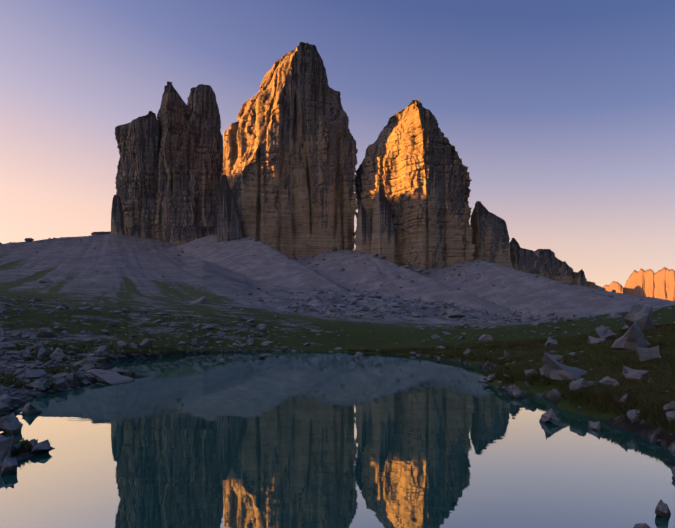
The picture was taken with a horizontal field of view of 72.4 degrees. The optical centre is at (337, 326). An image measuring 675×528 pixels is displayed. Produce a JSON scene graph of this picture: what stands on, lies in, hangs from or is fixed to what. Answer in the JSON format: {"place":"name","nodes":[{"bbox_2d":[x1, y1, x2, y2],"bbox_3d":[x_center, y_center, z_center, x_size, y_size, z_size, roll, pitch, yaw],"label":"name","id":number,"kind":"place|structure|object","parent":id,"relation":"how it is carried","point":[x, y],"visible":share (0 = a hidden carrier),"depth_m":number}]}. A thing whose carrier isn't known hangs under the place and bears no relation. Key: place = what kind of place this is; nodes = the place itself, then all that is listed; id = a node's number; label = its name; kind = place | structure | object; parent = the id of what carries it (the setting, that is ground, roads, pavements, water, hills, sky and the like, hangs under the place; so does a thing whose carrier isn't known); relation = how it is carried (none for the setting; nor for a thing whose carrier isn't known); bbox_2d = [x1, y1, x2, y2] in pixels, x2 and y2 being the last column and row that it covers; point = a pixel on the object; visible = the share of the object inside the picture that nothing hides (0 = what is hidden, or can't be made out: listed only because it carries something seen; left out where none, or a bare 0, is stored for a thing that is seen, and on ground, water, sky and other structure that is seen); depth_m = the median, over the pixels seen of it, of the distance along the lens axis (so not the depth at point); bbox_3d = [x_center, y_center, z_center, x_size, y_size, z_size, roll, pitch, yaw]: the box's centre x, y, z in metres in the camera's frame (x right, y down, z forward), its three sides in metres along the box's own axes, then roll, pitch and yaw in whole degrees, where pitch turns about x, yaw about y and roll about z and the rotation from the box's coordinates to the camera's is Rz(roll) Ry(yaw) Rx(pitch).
{"place":"outdoors","nodes":[
{"label":"outdoors","id":0,"kind":"place"},
{"bbox_2d":[0,351,674,527],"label":"lake water","id":1,"kind":"structure","parent":0,"point":[285,439],"depth_m":9.47},
{"bbox_2d":[0,234,674,460],"bbox_3d":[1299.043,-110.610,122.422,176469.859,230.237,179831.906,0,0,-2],"label":"ground","id":2,"kind":"structure","parent":0,"point":[68,268],"depth_m":295.91},
{"bbox_2d":[91,231,110,235],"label":"rock ledge","id":3,"kind":"object","parent":2,"relation":"on","point":[99,233],"visible":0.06,"depth_m":1122.23},
{"bbox_2d":[111,195,123,234],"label":"rock pinnacle","id":4,"kind":"object","parent":2,"relation":"on","point":[117,221],"visible":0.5,"depth_m":1120.48},
{"bbox_2d":[115,111,167,240],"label":"tower block","id":5,"kind":"structure","parent":2,"relation":"on","point":[138,147],"depth_m":1160.39},
{"bbox_2d":[156,81,223,241],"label":"tower","id":6,"kind":"structure","parent":2,"relation":"on","point":[190,164],"depth_m":1151.38},
{"bbox_2d":[187,84,223,159],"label":"rock spire","id":7,"kind":"structure","parent":6,"relation":"on","point":[201,99],"depth_m":1258.39},
{"bbox_2d":[170,225,216,244],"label":"tower base","id":8,"kind":"object","parent":2,"relation":"on","point":[181,235],"visible":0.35,"depth_m":1112.61},
{"bbox_2d":[217,175,242,242],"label":"rock spire","id":9,"kind":"structure","parent":2,"relation":"on","point":[228,227],"depth_m":981.71},
{"bbox_2d":[222,42,358,257],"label":"tower","id":10,"kind":"structure","parent":2,"relation":"on","point":[290,150],"depth_m":1009.14},
{"bbox_2d":[0,234,674,527],"bbox_3d":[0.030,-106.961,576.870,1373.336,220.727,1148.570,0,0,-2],"label":"limestone rocks","id":11,"kind":"object","parent":2,"relation":"on","point":[638,318],"visible":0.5,"depth_m":33.50},
{"bbox_2d":[0,323,674,456],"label":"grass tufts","id":12,"kind":"object","parent":2,"relation":"on","point":[603,360],"visible":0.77,"depth_m":20.87},
{"bbox_2d":[354,99,475,268],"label":"tower","id":13,"kind":"structure","parent":2,"relation":"on","point":[413,167],"depth_m":921.53},
{"bbox_2d":[356,203,371,253],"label":"rock pinnacle","id":14,"kind":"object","parent":13,"relation":"attached to","point":[363,236],"depth_m":953.27},
{"bbox_2d":[371,185,394,263],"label":"rock pinnacle","id":15,"kind":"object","parent":13,"relation":"attached to","point":[383,240],"depth_m":935.20},
{"bbox_2d":[470,201,512,268],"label":"tower","id":16,"kind":"structure","parent":2,"relation":"on","point":[489,234],"depth_m":944.96},
{"bbox_2d":[499,221,509,263],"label":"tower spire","id":17,"kind":"structure","parent":16,"relation":"on","point":[503,224],"depth_m":951.76},
{"bbox_2d":[509,238,543,276],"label":"rock outcrop","id":18,"kind":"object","parent":2,"relation":"on","point":[525,260],"depth_m":977.49},
{"bbox_2d":[534,249,605,290],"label":"rocky ridge","id":19,"kind":"structure","parent":2,"relation":"on","point":[551,263],"depth_m":1008.17},
{"bbox_2d":[560,261,569,281],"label":"rock pinnacle","id":20,"kind":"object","parent":19,"relation":"on","point":[564,267],"depth_m":1005.36},
{"bbox_2d":[576,269,586,286],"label":"rock pinnacle","id":21,"kind":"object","parent":19,"relation":"on","point":[580,279],"depth_m":1007.32},
{"bbox_2d":[0,0,674,286],"label":"sky","id":22,"kind":"structure","parent":0,"point":[560,114]},
{"bbox_2d":[603,267,674,300],"bbox_3d":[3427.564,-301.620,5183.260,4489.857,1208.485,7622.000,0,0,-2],"label":"distant mountain","id":23,"kind":"structure","parent":0,"point":[659,284],"depth_m":6673.48}
]}

